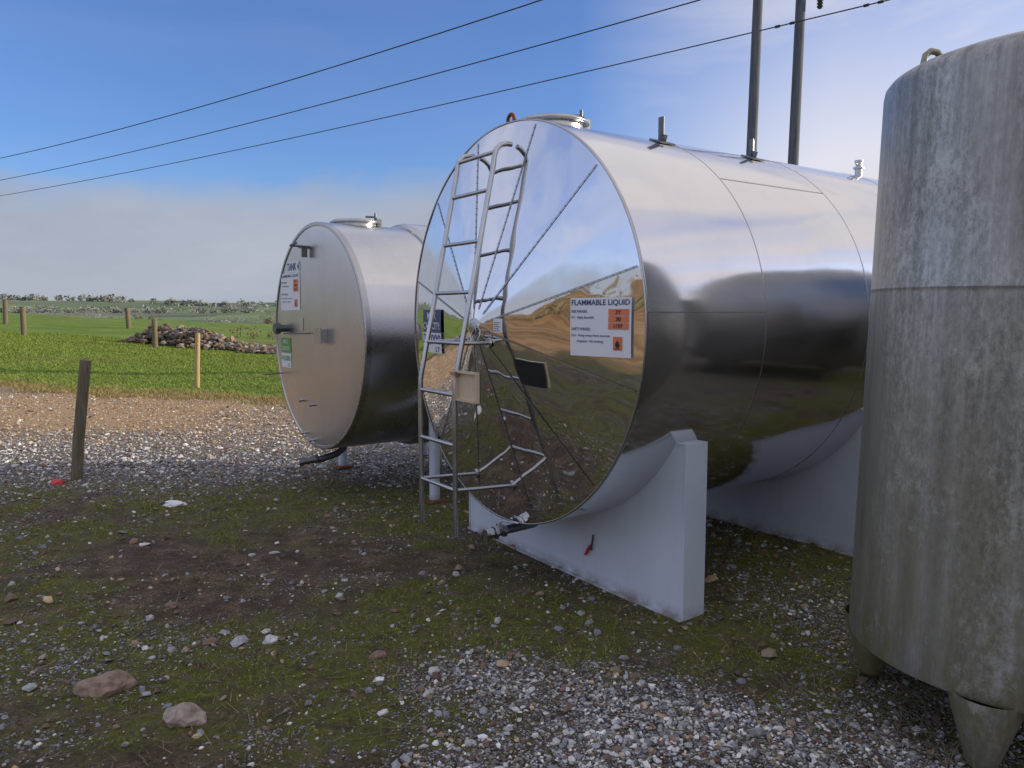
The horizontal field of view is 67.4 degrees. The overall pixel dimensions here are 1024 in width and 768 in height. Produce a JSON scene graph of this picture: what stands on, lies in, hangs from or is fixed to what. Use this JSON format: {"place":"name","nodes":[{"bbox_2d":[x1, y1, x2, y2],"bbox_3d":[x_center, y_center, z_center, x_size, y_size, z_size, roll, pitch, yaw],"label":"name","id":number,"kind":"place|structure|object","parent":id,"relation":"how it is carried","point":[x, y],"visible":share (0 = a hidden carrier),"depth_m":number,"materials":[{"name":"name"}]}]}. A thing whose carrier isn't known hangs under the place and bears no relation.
{"place":"outdoors","nodes":[
{"label":"outdoors","id":0,"kind":"place"},
{"bbox_2d":[0,331,287,406],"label":"field grass","id":1,"kind":"structure","parent":0,"point":[37,337],"depth_m":21.15,"materials":[{"name":"green plant"}]},
{"bbox_2d":[0,300,1023,767],"bbox_3d":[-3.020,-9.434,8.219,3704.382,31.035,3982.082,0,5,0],"label":"ground","id":2,"kind":"structure","parent":0,"point":[180,552],"depth_m":4.04,"materials":[{"name":"green plant"}]},
{"bbox_2d":[3,300,7,323],"bbox_3d":[-26.280,-3.652,39.833,0.276,1.408,0.247,0,5,0],"label":"fence post","id":3,"kind":"object","parent":2,"relation":"on","point":[5,311],"visible":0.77,"depth_m":39.75,"materials":[{"name":"brown wood"}]},
{"bbox_2d":[19,307,26,334],"bbox_3d":[-20.300,-2.534,31.902,0.216,1.350,0.227,0,5,0],"label":"fence post","id":4,"kind":"object","parent":2,"relation":"on","point":[23,326],"visible":0.77,"depth_m":31.82,"materials":[{"name":"brown wood"}]},
{"bbox_2d":[50,479,64,485],"bbox_3d":[-4.280,0.924,7.214,0.139,0.061,0.114,0,5,-4],"label":"litter scrap","id":5,"kind":"object","parent":2,"relation":"on","point":[57,481],"visible":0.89,"depth_m":7.18,"materials":[{"name":"red plastic"}]},
{"bbox_2d":[70,360,90,480],"bbox_3d":[-4.126,0.423,7.343,0.242,1.310,0.103,-2,6,-19],"label":"fence post","id":6,"kind":"object","parent":2,"relation":"on","point":[78,442],"visible":0.77,"depth_m":7.30,"materials":[{"name":"brown wood"}]},
{"bbox_2d":[84,306,103,317],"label":"tree","id":7,"kind":"object","parent":2,"relation":"on","point":[92,314],"visible":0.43,"depth_m":181.12,"materials":[{"name":"green plant"}]},
{"bbox_2d":[73,669,138,697],"bbox_3d":[-1.728,1.270,3.267,0.182,0.094,0.200,3,6,29],"label":"rock","id":8,"kind":"object","parent":2,"relation":"on","point":[110,683],"visible":0.98,"depth_m":3.22,"materials":[{"name":"brown stone"}]},
{"bbox_2d":[125,308,130,328],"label":"fence post","id":9,"kind":"object","parent":2,"relation":"on","point":[127,318],"visible":0.77,"depth_m":42.75,"materials":[{"name":"brown wood"}]},
{"bbox_2d":[0,304,268,313],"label":"hedgerow","id":10,"kind":"object","parent":2,"relation":"on","point":[146,310],"visible":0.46,"depth_m":497.68,"materials":[{"name":"green plant"}]},
{"bbox_2d":[0,293,275,306],"bbox_3d":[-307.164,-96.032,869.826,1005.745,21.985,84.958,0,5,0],"label":"hedgerow","id":11,"kind":"object","parent":2,"relation":"on","point":[103,298],"visible":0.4,"depth_m":871.61,"materials":[{"name":"green plant"}]},
{"bbox_2d":[131,308,147,318],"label":"tree","id":12,"kind":"object","parent":2,"relation":"on","point":[142,315],"visible":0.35,"depth_m":188.77,"materials":[{"name":"green plant"}]},
{"bbox_2d":[151,319,157,347],"bbox_3d":[-13.700,-1.868,29.454,0.196,1.250,0.206,0,5,0],"label":"fence post","id":13,"kind":"object","parent":2,"relation":"on","point":[154,334],"visible":0.77,"depth_m":29.38,"materials":[{"name":"brown wood"}]},
{"bbox_2d":[56,314,274,323],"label":"hedgerow","id":14,"kind":"object","parent":2,"relation":"on","point":[211,319],"visible":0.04,"depth_m":247.40,"materials":[{"name":"green plant"}]},
{"bbox_2d":[165,602,178,608],"bbox_3d":[-1.851,1.201,4.180,0.072,0.036,0.067,-1,5,-12],"label":"rock","id":15,"kind":"object","parent":2,"relation":"on","point":[170,605],"visible":1,"depth_m":4.16,"materials":[{"name":"stone"}]},
{"bbox_2d":[163,500,187,506],"bbox_3d":[-2.802,0.988,6.367,0.176,0.053,0.132,2,6,22],"label":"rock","id":16,"kind":"object","parent":2,"relation":"on","point":[173,503],"visible":0.99,"depth_m":6.33,"materials":[{"name":"white stone"}]},
{"bbox_2d":[163,702,206,727],"bbox_3d":[-1.283,1.294,3.017,0.181,0.090,0.128,0,5,1],"label":"rock","id":17,"kind":"object","parent":2,"relation":"on","point":[184,714],"visible":0.99,"depth_m":2.98,"materials":[{"name":"grey stone"}]},
{"bbox_2d":[109,313,270,323],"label":"hedgerow","id":18,"kind":"object","parent":2,"relation":"on","point":[267,321],"visible":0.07,"depth_m":80.31,"materials":[{"name":"green plant"}]},
{"bbox_2d":[194,333,199,387],"bbox_3d":[-6.652,-0.415,16.232,0.162,1.314,0.111,0,5,0],"label":"fence post","id":19,"kind":"object","parent":2,"relation":"on","point":[197,364],"visible":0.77,"depth_m":16.19,"materials":[{"name":"brown wood"}]},
{"bbox_2d":[119,323,276,354],"bbox_3d":[-11.036,-1.820,31.057,10.222,1.282,3.568,1,6,15],"label":"stone heap","id":20,"kind":"object","parent":2,"relation":"on","point":[169,335],"visible":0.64,"depth_m":30.70,"materials":[{"name":"grey stone"}]},
{"bbox_2d":[225,312,242,322],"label":"tree","id":21,"kind":"object","parent":2,"relation":"on","point":[236,318],"visible":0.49,"depth_m":189.56,"materials":[{"name":"green plant"}]},
{"bbox_2d":[230,325,274,339],"bbox_3d":[-9.733,-2.376,38.074,10.483,1.032,2.156,3,6,26],"label":"hedgerow","id":22,"kind":"object","parent":2,"relation":"on","point":[253,334],"visible":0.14,"depth_m":39.67,"materials":[{"name":"green plant"}]},
{"bbox_2d":[262,634,277,643],"bbox_3d":[-1.181,1.247,3.751,0.072,0.038,0.055,0,5,-1],"label":"rock","id":23,"kind":"object","parent":2,"relation":"on","point":[270,639],"visible":1,"depth_m":3.74,"materials":[{"name":"white stone"}]},
{"bbox_2d":[263,213,448,504],"bbox_3d":[-0.940,-0.326,7.328,2.321,2.488,2.062,-4,7,-37],"label":"storage tank","id":24,"kind":"object","parent":2,"relation":"on","point":[343,328],"visible":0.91,"depth_m":6.42,"materials":[{"name":"metal"}]},
{"bbox_2d":[369,650,386,659],"bbox_3d":[-0.624,1.259,3.583,0.079,0.032,0.064,-5,7,-42],"label":"rock","id":25,"kind":"object","parent":2,"relation":"on","point":[377,654],"visible":0.99,"depth_m":3.56,"materials":[{"name":"brown stone"}]},
{"bbox_2d":[0,461,952,767],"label":"moss","id":26,"kind":"object","parent":2,"relation":"on","point":[160,507],"visible":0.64,"depth_m":4.06,"materials":[{"name":"green plant"}]},
{"bbox_2d":[0,497,1023,767],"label":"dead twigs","id":27,"kind":"object","parent":2,"relation":"on","point":[904,701],"visible":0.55,"depth_m":3.08,"materials":[{"name":"brown wood"}]},
{"bbox_2d":[414,110,877,621],"bbox_3d":[1.649,-0.327,5.647,4.960,2.802,2.314,-4,6,-34],"label":"storage tank","id":28,"kind":"object","parent":2,"relation":"on","point":[639,360],"visible":0.91,"depth_m":4.17,"materials":[{"name":"metal"}]},
{"bbox_2d":[746,0,822,164],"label":"utility pole","id":29,"kind":"object","parent":2,"relation":"on","point":[796,97],"visible":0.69,"depth_m":21.49,"materials":[{"name":"grey wood"}]},
{"bbox_2d":[0,0,541,158],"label":"power line","id":30,"kind":"object","parent":29,"relation":"attached to","point":[304,75],"visible":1,"depth_m":24.61,"materials":[{"name":"black metal"}]},
{"bbox_2d":[2,0,699,179],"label":"power line","id":31,"kind":"object","parent":29,"relation":"attached to","point":[398,83],"visible":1,"depth_m":25.33,"materials":[{"name":"black metal"}]},
{"bbox_2d":[1,0,888,195],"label":"power line","id":32,"kind":"object","parent":29,"relation":"attached to","point":[864,5],"visible":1,"depth_m":25.44,"materials":[{"name":"black metal"}]},
{"bbox_2d":[845,31,1023,767],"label":"vertical tank","id":33,"kind":"object","parent":2,"relation":"on","point":[937,591],"visible":1,"depth_m":2.66,"materials":[{"name":"metal"}]},
{"bbox_2d":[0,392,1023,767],"bbox_3d":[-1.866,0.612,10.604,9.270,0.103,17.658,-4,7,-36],"label":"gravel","id":34,"kind":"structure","parent":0,"point":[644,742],"depth_m":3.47,"materials":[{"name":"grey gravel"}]},
{"bbox_2d":[0,0,1023,302],"label":"sky","id":35,"kind":"structure","parent":0,"point":[218,228],"materials":[{"name":"blue"}]}
]}

